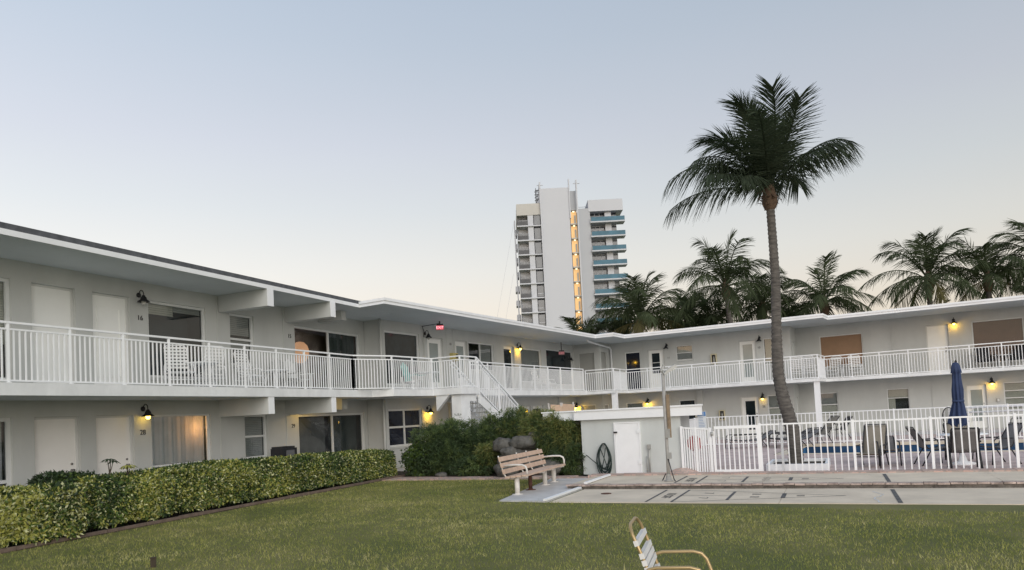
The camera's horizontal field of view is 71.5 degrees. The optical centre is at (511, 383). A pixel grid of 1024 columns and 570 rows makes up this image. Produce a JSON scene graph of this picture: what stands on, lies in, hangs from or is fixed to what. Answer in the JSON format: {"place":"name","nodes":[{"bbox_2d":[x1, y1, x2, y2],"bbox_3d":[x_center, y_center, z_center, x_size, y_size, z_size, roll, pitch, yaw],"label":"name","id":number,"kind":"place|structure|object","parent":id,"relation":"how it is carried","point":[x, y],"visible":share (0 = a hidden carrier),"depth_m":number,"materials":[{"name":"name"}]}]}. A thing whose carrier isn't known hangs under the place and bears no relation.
{"place":"outdoors","nodes":[
{"label":"outdoors","id":0,"kind":"place"},
{"bbox_2d":[0,428,1023,569],"bbox_3d":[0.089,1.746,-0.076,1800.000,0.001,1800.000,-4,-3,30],"label":"ground","id":1,"kind":"structure","parent":0,"point":[932,508],"depth_m":10.00,"materials":[{"name":"plant"}]},
{"bbox_2d":[0,481,377,551],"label":"soil bed","id":2,"kind":"object","parent":1,"relation":"on","point":[164,517],"visible":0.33,"depth_m":15.02,"materials":[{"name":"soil"}]},
{"bbox_2d":[0,481,92,547],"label":"variegated bush","id":3,"kind":"object","parent":2,"relation":"on","point":[44,512],"visible":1,"depth_m":11.70,"materials":[{"name":"plant"}]},
{"bbox_2d":[26,469,98,530],"bbox_3d":[-8.173,2.142,12.942,1.150,1.208,0.873,-4,-3,22],"label":"dark bush","id":4,"kind":"object","parent":2,"relation":"on","point":[58,476],"visible":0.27,"depth_m":12.71,"materials":[{"name":"plant"}]},
{"bbox_2d":[0,474,407,553],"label":"garden edging","id":5,"kind":"object","parent":2,"relation":"on","point":[60,540],"visible":0.81,"depth_m":14.15,"materials":[{"name":"soil"}]},
{"bbox_2d":[60,448,397,532],"bbox_3d":[-5.966,2.281,17.386,1.321,1.150,10.078,-4,-3,23],"label":"hedge","id":6,"kind":"object","parent":2,"relation":"on","point":[153,494],"visible":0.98,"depth_m":15.28,"materials":[{"name":"plant"}]},
{"bbox_2d":[385,471,582,476],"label":"planting bed soil","id":7,"kind":"structure","parent":1,"relation":"on","point":[448,475],"depth_m":21.29,"materials":[{"name":"soil"}]},
{"bbox_2d":[398,440,440,476],"bbox_3d":[-2.807,2.294,21.668,1.076,1.204,1.372,-1,-3,-34],"label":"shrub","id":8,"kind":"object","parent":7,"relation":"on","point":[414,465],"visible":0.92,"depth_m":21.48,"materials":[{"name":"plant"}]},
{"bbox_2d":[406,413,480,475],"bbox_3d":[-2.032,1.962,22.101,2.703,2.080,2.417,-4,-3,30],"label":"shrub","id":9,"kind":"object","parent":7,"relation":"on","point":[446,442],"visible":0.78,"depth_m":21.51,"materials":[{"name":"plant"}]},
{"bbox_2d":[448,454,493,475],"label":"shrub","id":10,"kind":"object","parent":7,"relation":"on","point":[469,466],"visible":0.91,"depth_m":20.67,"materials":[{"name":"plant"}]},
{"bbox_2d":[473,440,500,475],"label":"shrub","id":11,"kind":"object","parent":7,"relation":"on","point":[487,452],"visible":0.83,"depth_m":20.61,"materials":[{"name":"plant"}]},
{"bbox_2d":[462,407,512,472],"bbox_3d":[-0.823,1.811,21.964,1.934,2.199,1.968,-2,-3,-20],"label":"shrub","id":12,"kind":"object","parent":7,"relation":"on","point":[485,429],"visible":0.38,"depth_m":21.57,"materials":[{"name":"plant"}]},
{"bbox_2d":[493,464,520,476],"bbox_3d":[-0.125,2.454,20.027,0.696,0.543,0.739,-2,-3,-19],"label":"rock","id":13,"kind":"object","parent":7,"relation":"on","point":[497,469],"visible":0.45,"depth_m":19.80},
{"bbox_2d":[497,449,539,470],"bbox_3d":[0.215,2.161,20.079,1.425,0.666,0.918,-4,-3,30],"label":"rock","id":14,"kind":"object","parent":13,"relation":"on","point":[519,451],"visible":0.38,"depth_m":19.74,"materials":[{"name":"stone"}]},
{"bbox_2d":[492,437,510,452],"bbox_3d":[-0.229,1.770,20.445,0.752,0.464,0.615,-4,-3,30],"label":"rock","id":15,"kind":"object","parent":14,"relation":"on","point":[499,443],"visible":0.6,"depth_m":20.25,"materials":[{"name":"stone"}]},
{"bbox_2d":[508,435,536,449],"bbox_3d":[0.337,1.694,20.131,0.919,0.459,0.619,-4,-3,30],"label":"rock","id":16,"kind":"object","parent":14,"relation":"on","point":[521,442],"visible":0.81,"depth_m":19.89,"materials":[{"name":"stone"}]},
{"bbox_2d":[490,403,530,471],"bbox_3d":[0.219,1.645,21.685,1.978,2.091,1.853,-2,-3,-12],"label":"shrub","id":17,"kind":"object","parent":7,"relation":"on","point":[513,423],"visible":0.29,"depth_m":21.47,"materials":[{"name":"plant"}]},
{"bbox_2d":[533,458,560,475],"bbox_3d":[0.975,2.340,19.456,0.842,0.580,0.540,-4,-3,30],"label":"rock","id":18,"kind":"object","parent":7,"relation":"on","point":[550,462],"visible":0.38,"depth_m":19.29,"materials":[{"name":"stone"}]},
{"bbox_2d":[516,405,581,461],"bbox_3d":[1.043,1.564,20.098,2.554,2.034,1.525,-4,-3,30],"label":"shrub","id":19,"kind":"object","parent":7,"relation":"on","point":[553,430],"visible":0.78,"depth_m":19.70,"materials":[{"name":"plant"}]},
{"bbox_2d":[543,434,585,474],"bbox_3d":[1.496,2.050,19.668,1.400,1.310,1.359,-2,-3,-18],"label":"shrub","id":20,"kind":"object","parent":7,"relation":"on","point":[572,460],"visible":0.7,"depth_m":19.39,"materials":[{"name":"plant"}]},
{"bbox_2d":[0,222,1023,486],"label":"motel building","id":21,"kind":"structure","parent":1,"relation":"on","point":[82,356],"depth_m":23.38,"materials":[{"name":"paint"}]},
{"bbox_2d":[0,418,10,486],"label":"window","id":22,"kind":"structure","parent":21,"relation":"in","point":[5,439],"depth_m":14.37,"materials":[{"name":"white glass"}]},
{"bbox_2d":[0,278,14,382],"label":"window","id":23,"kind":"structure","parent":21,"relation":"in","point":[4,283],"depth_m":14.52,"materials":[{"name":"white glass"}]},
{"bbox_2d":[31,283,74,383],"bbox_3d":[-9.970,-0.985,15.391,0.054,2.260,0.970,-4,-3,22],"label":"door","id":24,"kind":"structure","parent":21,"relation":"in","point":[51,305],"depth_m":15.40,"materials":[{"name":"paint"}]},
{"bbox_2d":[34,416,77,475],"bbox_3d":[-9.788,1.807,15.275,0.122,2.180,1.010,-4,-3,22],"label":"door","id":25,"kind":"structure","parent":21,"relation":"in","point":[56,438],"depth_m":15.33,"materials":[{"name":"paint"}]},
{"bbox_2d":[92,292,128,384],"bbox_3d":[-9.439,-0.957,16.665,0.054,2.260,0.970,-4,-3,22],"label":"door","id":26,"kind":"structure","parent":21,"relation":"in","point":[109,311],"depth_m":16.68,"materials":[{"name":"paint"}]},
{"bbox_2d":[96,415,132,474],"bbox_3d":[-9.258,1.835,16.549,0.122,2.180,0.990,-4,-3,22],"label":"door","id":27,"kind":"structure","parent":21,"relation":"in","point":[113,433],"depth_m":16.61,"materials":[{"name":"paint"}]},
{"bbox_2d":[147,301,207,380],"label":"window","id":28,"kind":"structure","parent":21,"relation":"in","point":[164,319],"depth_m":18.97,"materials":[{"name":"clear glass"}]},
{"bbox_2d":[163,345,194,385],"bbox_3d":[-8.165,-0.421,17.451,0.596,1.135,0.675,-1,-3,-40],"label":"balcony chair","id":29,"kind":"object","parent":21,"relation":"on","point":[186,372],"visible":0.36,"depth_m":17.58,"materials":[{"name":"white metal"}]},
{"bbox_2d":[151,414,209,468],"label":"window","id":30,"kind":"structure","parent":21,"relation":"in","point":[177,438],"depth_m":18.36,"materials":[{"name":"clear glass"}]},
{"bbox_2d":[194,346,227,386],"bbox_3d":[-7.873,-0.388,18.554,0.675,1.135,0.596,-5,-3,40],"label":"balcony chair","id":31,"kind":"object","parent":21,"relation":"on","point":[214,365],"visible":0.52,"depth_m":18.45,"materials":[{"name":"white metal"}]},
{"bbox_2d":[229,313,255,367],"bbox_3d":[-8.090,-1.230,20.605,0.785,1.670,1.150,-4,-3,22],"label":"window","id":32,"kind":"structure","parent":21,"relation":"in","point":[241,332],"depth_m":20.73,"materials":[{"name":"grey glass"}]},
{"bbox_2d":[233,351,265,387],"bbox_3d":[-7.330,-0.359,19.852,0.675,1.135,0.596,-4,-3,20],"label":"balcony chair","id":33,"kind":"object","parent":21,"relation":"on","point":[246,368],"visible":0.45,"depth_m":19.85,"materials":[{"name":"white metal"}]},
{"bbox_2d":[244,415,266,458],"bbox_3d":[-7.783,1.563,20.881,0.785,1.450,1.110,-4,-3,22],"label":"window","id":34,"kind":"structure","parent":21,"relation":"in","point":[255,425],"depth_m":20.92,"materials":[{"name":"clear glass"}]},
{"bbox_2d":[270,358,301,388],"bbox_3d":[-6.752,-0.281,21.182,0.750,1.038,0.670,-4,-3,30],"label":"plastic chair","id":35,"kind":"object","parent":21,"relation":"on","point":[282,373],"visible":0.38,"depth_m":21.23,"materials":[{"name":"plastic"}]},
{"bbox_2d":[283,359,312,388],"bbox_3d":[-6.622,-0.257,21.885,0.751,1.038,0.670,-4,-3,25],"label":"plastic chair","id":36,"kind":"object","parent":21,"relation":"on","point":[295,374],"visible":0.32,"depth_m":21.98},
{"bbox_2d":[295,342,308,388],"bbox_3d":[-6.967,-0.557,23.443,0.580,1.660,0.580,-4,-3,30],"label":"round lamp","id":37,"kind":"object","parent":21,"relation":"on","point":[301,345],"visible":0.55,"depth_m":23.28,"materials":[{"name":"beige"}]},
{"bbox_2d":[294,326,359,389],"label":"sliding door","id":38,"kind":"structure","parent":21,"relation":"in","point":[319,340],"depth_m":24.84,"materials":[{"name":"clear glass"}]},
{"bbox_2d":[298,413,363,453],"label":"sliding door","id":39,"kind":"structure","parent":21,"relation":"in","point":[339,432],"depth_m":24.54,"materials":[{"name":"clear glass"}]},
{"bbox_2d":[384,330,421,386],"bbox_3d":[-4.144,-0.903,26.867,0.155,2.080,2.110,-4,-3,30],"label":"window","id":40,"kind":"structure","parent":21,"relation":"in","point":[396,343],"depth_m":26.85,"materials":[{"name":"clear glass"}]},
{"bbox_2d":[388,408,421,448],"bbox_3d":[-4.022,1.675,26.737,0.155,1.450,2.110,-4,-3,30],"label":"window","id":41,"kind":"structure","parent":21,"relation":"in","point":[401,421],"depth_m":26.68,"materials":[{"name":"black glass"}]},
{"bbox_2d":[427,338,443,388],"bbox_3d":[-3.143,-0.735,28.694,0.054,2.220,1.080,-4,-3,30],"label":"door","id":42,"kind":"structure","parent":21,"relation":"in","point":[434,345],"depth_m":28.80,"materials":[{"name":"paint"}]},
{"bbox_2d":[455,340,466,385],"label":"door","id":43,"kind":"structure","parent":21,"relation":"in","point":[460,346],"depth_m":30.42,"materials":[{"name":"paint"}]},
{"bbox_2d":[468,342,495,372],"bbox_3d":[-1.645,-1.162,31.798,0.785,1.450,2.260,-4,-3,30],"label":"window","id":44,"kind":"structure","parent":21,"relation":"in","point":[484,352],"depth_m":32.26,"materials":[{"name":"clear glass"}]},
{"bbox_2d":[503,346,514,389],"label":"door","id":45,"kind":"structure","parent":21,"relation":"in","point":[508,351],"depth_m":33.83,"materials":[{"name":"paint"}]},
{"bbox_2d":[521,348,540,382],"bbox_3d":[0.682,-0.874,35.740,0.785,1.880,2.300,-4,-3,30],"label":"window","id":46,"kind":"structure","parent":21,"relation":"in","point":[528,356],"depth_m":35.95,"materials":[{"name":"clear glass"}]},
{"bbox_2d":[546,349,571,385],"bbox_3d":[2.575,-0.822,38.345,0.155,1.930,3.210,-4,-3,30],"label":"window","id":47,"kind":"structure","parent":21,"relation":"in","point":[553,358],"depth_m":38.33,"materials":[{"name":"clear glass"}]},
{"bbox_2d":[579,353,595,391],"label":"door","id":48,"kind":"structure","parent":21,"relation":"in","point":[586,360],"depth_m":39.49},
{"bbox_2d":[601,352,607,390],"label":"door","id":49,"kind":"structure","parent":21,"relation":"in","point":[603,355],"depth_m":39.68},
{"bbox_2d":[625,351,641,389],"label":"door","id":50,"kind":"structure","parent":21,"relation":"in","point":[632,359],"depth_m":39.63,"materials":[{"name":"black glass"}]},
{"bbox_2d":[648,349,664,388],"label":"door","id":51,"kind":"structure","parent":21,"relation":"in","point":[655,357],"depth_m":38.98,"materials":[{"name":"paint"}]},
{"bbox_2d":[676,345,693,361],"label":"window","id":52,"kind":"structure","parent":21,"relation":"in","point":[683,353],"depth_m":38.20,"materials":[{"name":"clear glass"}]},
{"bbox_2d":[739,340,757,382],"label":"door","id":53,"kind":"structure","parent":21,"relation":"in","point":[747,349],"depth_m":36.49,"materials":[{"name":"paint"}]},
{"bbox_2d":[741,396,759,435],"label":"door","id":54,"kind":"structure","parent":21,"relation":"in","point":[749,405],"depth_m":36.40,"materials":[{"name":"paint"}]},
{"bbox_2d":[763,337,784,365],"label":"window","id":55,"kind":"structure","parent":21,"relation":"in","point":[767,342],"depth_m":36.04,"materials":[{"name":"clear glass"}]},
{"bbox_2d":[767,395,782,420],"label":"window","id":56,"kind":"structure","parent":21,"relation":"in","point":[773,407],"depth_m":35.87,"materials":[{"name":"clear glass"}]},
{"bbox_2d":[821,392,839,416],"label":"window","id":57,"kind":"structure","parent":21,"relation":"in","point":[829,401],"depth_m":36.11,"materials":[{"name":"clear glass"}]},
{"bbox_2d":[819,333,864,368],"bbox_3d":[16.580,-1.624,35.793,2.040,1.680,0.155,-4,-3,30],"label":"window","id":58,"kind":"structure","parent":21,"relation":"in","point":[842,344],"depth_m":35.82,"materials":[{"name":"paint"}]},
{"bbox_2d":[887,388,910,411],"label":"window","id":59,"kind":"structure","parent":21,"relation":"in","point":[897,398],"depth_m":34.72,"materials":[{"name":"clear glass"}]},
{"bbox_2d":[925,324,950,371],"bbox_3d":[20.207,-1.649,33.709,0.910,2.260,0.122,-4,-3,30],"label":"door","id":60,"kind":"structure","parent":21,"relation":"in","point":[936,335],"depth_m":33.74,"materials":[{"name":"paint"}]},
{"bbox_2d":[966,384,988,427],"bbox_3d":[21.547,1.059,32.927,0.790,2.010,0.054,-4,-3,30],"label":"door","id":61,"kind":"structure","parent":21,"relation":"in","point":[976,395],"depth_m":32.91,"materials":[{"name":"paint"}]},
{"bbox_2d":[974,347,998,368],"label":"balcony sling chair","id":62,"kind":"object","parent":21,"relation":"on","point":[978,351],"visible":0.87,"depth_m":32.18,"materials":[{"name":"black metal"}]},
{"bbox_2d":[971,317,1023,364],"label":"window","id":63,"kind":"structure","parent":21,"relation":"in","point":[1006,329],"depth_m":32.61,"materials":[{"name":"brown glass"}]},
{"bbox_2d":[1003,381,1023,409],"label":"window","id":64,"kind":"structure","parent":21,"relation":"in","point":[1013,391],"depth_m":32.25,"materials":[{"name":"grey glass"}]},
{"bbox_2d":[499,489,581,502],"bbox_3d":[0.887,2.412,16.398,1.696,0.022,4.756,-4,-3,24],"label":"concrete pad edge","id":65,"kind":"object","parent":1,"relation":"on","point":[542,501],"visible":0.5,"depth_m":14.27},
{"bbox_2d":[500,478,587,500],"bbox_3d":[0.886,2.401,16.399,1.696,0.001,4.756,-4,-3,24],"label":"concrete pad","id":66,"kind":"object","parent":65,"relation":"on","point":[540,492],"visible":0.6,"depth_m":15.75,"materials":[{"name":"concrete"}]},
{"bbox_2d":[497,448,565,494],"bbox_3d":[0.499,2.008,16.601,0.699,0.845,2.831,-4,-3,21],"label":"park bench","id":67,"kind":"object","parent":66,"relation":"on","point":[528,474],"visible":1,"depth_m":16.33,"materials":[{"name":"brown wood"}]},
{"bbox_2d":[556,316,616,333],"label":"palm tree","id":68,"kind":"object","parent":1,"relation":"on","point":[573,323],"visible":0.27,"depth_m":51.30,"materials":[{"name":"green plant"}]},
{"bbox_2d":[587,271,696,333],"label":"palm tree","id":69,"kind":"object","parent":1,"relation":"on","point":[634,299],"visible":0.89,"depth_m":49.22,"materials":[{"name":"green plant"}]},
{"bbox_2d":[629,516,712,569],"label":"strap chair","id":70,"kind":"object","parent":1,"relation":"on","point":[648,555],"visible":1,"depth_m":5.21,"materials":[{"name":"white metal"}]},
{"bbox_2d":[645,289,726,330],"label":"palm tree","id":71,"kind":"object","parent":1,"relation":"on","point":[690,305],"visible":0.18,"depth_m":55.06,"materials":[{"name":"green plant"}]},
{"bbox_2d":[670,297,747,329],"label":"palm tree","id":72,"kind":"object","parent":1,"relation":"on","point":[714,318],"visible":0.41,"depth_m":52.25,"materials":[{"name":"green plant"}]},
{"bbox_2d":[397,428,1022,470],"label":"paved walk","id":73,"kind":"structure","parent":1,"relation":"on","point":[858,434],"depth_m":32.57,"materials":[{"name":"concrete"}]},
{"bbox_2d":[436,357,523,428],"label":"staircase","id":74,"kind":"structure","parent":73,"relation":"on","point":[461,403],"depth_m":25.83,"materials":[{"name":"white metal"}]},
{"bbox_2d":[668,228,791,326],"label":"palm tree","id":75,"kind":"object","parent":1,"relation":"on","point":[725,291],"visible":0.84,"depth_m":49.09,"materials":[{"name":"green plant"}]},
{"bbox_2d":[722,271,814,323],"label":"palm tree","id":76,"kind":"object","parent":1,"relation":"on","point":[760,311],"visible":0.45,"depth_m":53.16,"materials":[{"name":"green plant"}]},
{"bbox_2d":[520,432,1023,472],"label":"pool deck","id":77,"kind":"structure","parent":1,"relation":"on","point":[998,463],"depth_m":20.16,"materials":[{"name":"concrete"}]},
{"bbox_2d":[541,404,702,474],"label":"pool equipment shed","id":78,"kind":"structure","parent":77,"relation":"on","point":[633,439],"depth_m":18.58,"materials":[{"name":"paint"}]},
{"bbox_2d":[583,443,611,475],"bbox_3d":[2.256,2.036,18.927,0.844,0.896,0.225,-4,-3,18],"label":"garden hose","id":79,"kind":"object","parent":78,"relation":"hanging from","point":[600,466],"visible":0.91,"depth_m":18.85,"materials":[{"name":"rubber"}]},
{"bbox_2d":[613,421,642,472],"bbox_3d":[3.036,1.697,18.608,0.740,1.380,0.079,-4,-3,30],"label":"door","id":80,"kind":"structure","parent":78,"relation":"in","point":[627,437],"depth_m":18.62,"materials":[{"name":"white metal"}]},
{"bbox_2d":[697,411,706,471],"bbox_3d":[4.750,1.487,17.626,0.210,1.580,0.068,-4,-3,30],"label":"notice board","id":81,"kind":"object","parent":77,"relation":"on","point":[702,423],"visible":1,"depth_m":17.62,"materials":[{"name":"white metal"}]},
{"bbox_2d":[725,430,775,448],"bbox_3d":[9.215,2.167,27.477,1.809,0.643,0.712,-3,-2,0],"label":"pool lounger","id":82,"kind":"object","parent":77,"relation":"on","point":[764,436],"visible":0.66,"depth_m":27.43,"materials":[{"name":"black metal"}]},
{"bbox_2d":[769,429,821,448],"bbox_3d":[10.585,2.058,26.566,1.809,0.643,0.712,-3,-2,-2],"label":"pool lounger","id":83,"kind":"object","parent":77,"relation":"on","point":[810,434],"visible":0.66,"depth_m":26.50,"materials":[{"name":"black metal"}]},
{"bbox_2d":[766,458,830,470],"bbox_3d":[7.412,2.089,18.358,1.448,0.170,1.752,-4,-3,25],"label":"palm planter","id":84,"kind":"object","parent":77,"relation":"on","point":[799,466],"visible":0.66,"depth_m":17.73,"materials":[{"name":"concrete"}]},
{"bbox_2d":[661,73,864,463],"bbox_3d":[6.796,-2.903,18.756,5.016,10.135,5.524,-4,-3,30],"label":"coconut palm","id":85,"kind":"object","parent":84,"relation":"in","point":[765,158],"visible":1,"depth_m":18.33,"materials":[{"name":"green plant"}]},
{"bbox_2d":[808,416,839,443],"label":"reclining chair","id":86,"kind":"object","parent":77,"relation":"on","point":[829,425],"visible":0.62,"depth_m":27.70,"materials":[{"name":"black metal"}]},
{"bbox_2d":[680,413,1023,471],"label":"pool fence","id":87,"kind":"object","parent":77,"relation":"on","point":[696,445],"visible":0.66,"depth_m":16.17,"materials":[{"name":"white metal"}]},
{"bbox_2d":[710,422,760,471],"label":"pool gate","id":88,"kind":"structure","parent":87,"relation":"attached to","point":[712,433],"depth_m":17.27,"materials":[{"name":"white metal"}]},
{"bbox_2d":[689,404,1023,445],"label":"pool fence","id":89,"kind":"object","parent":77,"relation":"on","point":[694,423],"visible":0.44,"depth_m":27.65,"materials":[{"name":"white metal"}]},
{"bbox_2d":[856,424,888,468],"bbox_3d":[8.986,1.556,17.765,0.612,1.042,1.229,-5,-3,38],"label":"lounge chair","id":90,"kind":"object","parent":77,"relation":"on","point":[871,438],"visible":0.84,"depth_m":18.05,"materials":[{"name":"fabric"}]},
{"bbox_2d":[875,436,901,465],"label":"sling chair","id":91,"kind":"object","parent":77,"relation":"on","point":[892,443],"visible":0.56,"depth_m":17.71,"materials":[{"name":"black metal"}]},
{"bbox_2d":[905,426,948,465],"bbox_3d":[10.206,1.518,17.442,0.809,0.961,0.632,-3,-3,12],"label":"sling chair","id":92,"kind":"object","parent":77,"relation":"on","point":[920,439],"visible":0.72,"depth_m":17.43,"materials":[{"name":"fabric"}]},
{"bbox_2d":[947,360,975,465],"bbox_3d":[10.726,0.686,17.062,0.540,2.520,0.540,-4,-3,30],"label":"parasol","id":93,"kind":"object","parent":77,"relation":"on","point":[958,407],"visible":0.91,"depth_m":17.00,"materials":[{"name":"blue fabric"}]},
{"bbox_2d":[946,427,983,468],"bbox_3d":[10.228,1.462,16.094,0.628,0.961,0.824,-4,-3,25],"label":"sling chair","id":94,"kind":"object","parent":77,"relation":"on","point":[972,430],"visible":0.76,"depth_m":15.90,"materials":[{"name":"fabric"}]},
{"bbox_2d":[966,405,1023,412],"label":"ramp handrail","id":95,"kind":"object","parent":77,"relation":"on","point":[994,407],"depth_m":26.54,"materials":[{"name":"white metal"}]},
{"bbox_2d":[980,422,1022,464],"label":"sling chair","id":96,"kind":"object","parent":77,"relation":"on","point":[1004,440],"visible":0.66,"depth_m":16.80,"materials":[{"name":"fabric"}]},
{"bbox_2d":[568,484,1023,489],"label":"kerb base","id":97,"kind":"object","parent":1,"relation":"on","point":[825,486],"visible":0.6,"depth_m":13.96,"materials":[{"name":"concrete"}]},
{"bbox_2d":[566,481,1023,486],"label":"brick kerb","id":98,"kind":"structure","parent":97,"relation":"on","point":[829,483],"depth_m":13.96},
{"bbox_2d":[767,251,885,317],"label":"palm tree","id":99,"kind":"object","parent":1,"relation":"on","point":[820,298],"visible":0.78,"depth_m":49.35,"materials":[{"name":"green plant"}]},
{"bbox_2d":[776,439,1023,454],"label":"pool coping","id":100,"kind":"object","parent":1,"relation":"on","point":[905,443],"visible":0.21,"depth_m":24.86,"materials":[{"name":"concrete"}]},
{"bbox_2d":[803,443,1023,452],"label":"pool basin","id":101,"kind":"object","parent":1,"relation":"in","point":[858,449],"visible":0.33,"depth_m":25.96,"materials":[{"name":"tile"}]},
{"bbox_2d":[855,227,996,308],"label":"palm tree","id":102,"kind":"object","parent":1,"relation":"on","point":[927,264],"visible":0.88,"depth_m":49.28,"materials":[{"name":"green plant"}]},
{"bbox_2d":[931,233,1023,303],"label":"palm tree","id":103,"kind":"object","parent":1,"relation":"on","point":[987,285],"visible":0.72,"depth_m":49.28,"materials":[{"name":"green plant"}]},
{"bbox_2d":[962,218,1023,297],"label":"palm tree","id":104,"kind":"object","parent":1,"relation":"on","point":[1020,226],"visible":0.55,"depth_m":49.83,"materials":[{"name":"green plant"}]},
{"bbox_2d":[0,0,1023,331],"label":"sky","id":105,"kind":"structure","parent":0,"point":[360,150],"materials":[{"name":"blue"}]},
{"bbox_2d":[514,179,630,333],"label":"apartment tower","id":106,"kind":"structure","parent":0,"point":[570,263],"depth_m":141.28,"materials":[{"name":"beige"}]},
{"bbox_2d":[359,468,1023,480],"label":"brick path","id":107,"kind":"structure","parent":0,"point":[766,472],"depth_m":16.82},
{"bbox_2d":[549,488,1023,504],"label":"shuffleboard court floor","id":108,"kind":"structure","parent":0,"point":[967,496],"depth_m":12.79,"materials":[{"name":"concrete"}]},
{"bbox_2d":[645,474,902,502],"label":"court markings","id":109,"kind":"object","parent":108,"relation":"on","point":[897,497],"visible":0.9,"depth_m":13.57,"materials":[{"name":"paint"}]},
{"bbox_2d":[567,471,1023,487],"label":"court floor","id":110,"kind":"structure","parent":0,"point":[912,477],"depth_m":15.07,"materials":[{"name":"concrete"}]},
{"bbox_2d":[660,364,676,480],"bbox_3d":[3.546,0.871,15.993,0.488,2.636,0.280,-3,-3,6],"label":"court light pole","id":111,"kind":"object","parent":110,"relation":"on","point":[667,416],"visible":1,"depth_m":15.99,"materials":[{"name":"grey metal"}]},
{"label":"walkway","id":112,"kind":"structure","parent":0,"visible":0},
{"bbox_2d":[271,446,296,456],"bbox_3d":[-6.514,2.353,20.373,0.431,1.100,0.620,-4,-3,22],"label":"covered grill","id":113,"kind":"object","parent":112,"relation":"on","point":[285,450],"visible":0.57,"depth_m":20.17,"materials":[{"name":"black fabric"}]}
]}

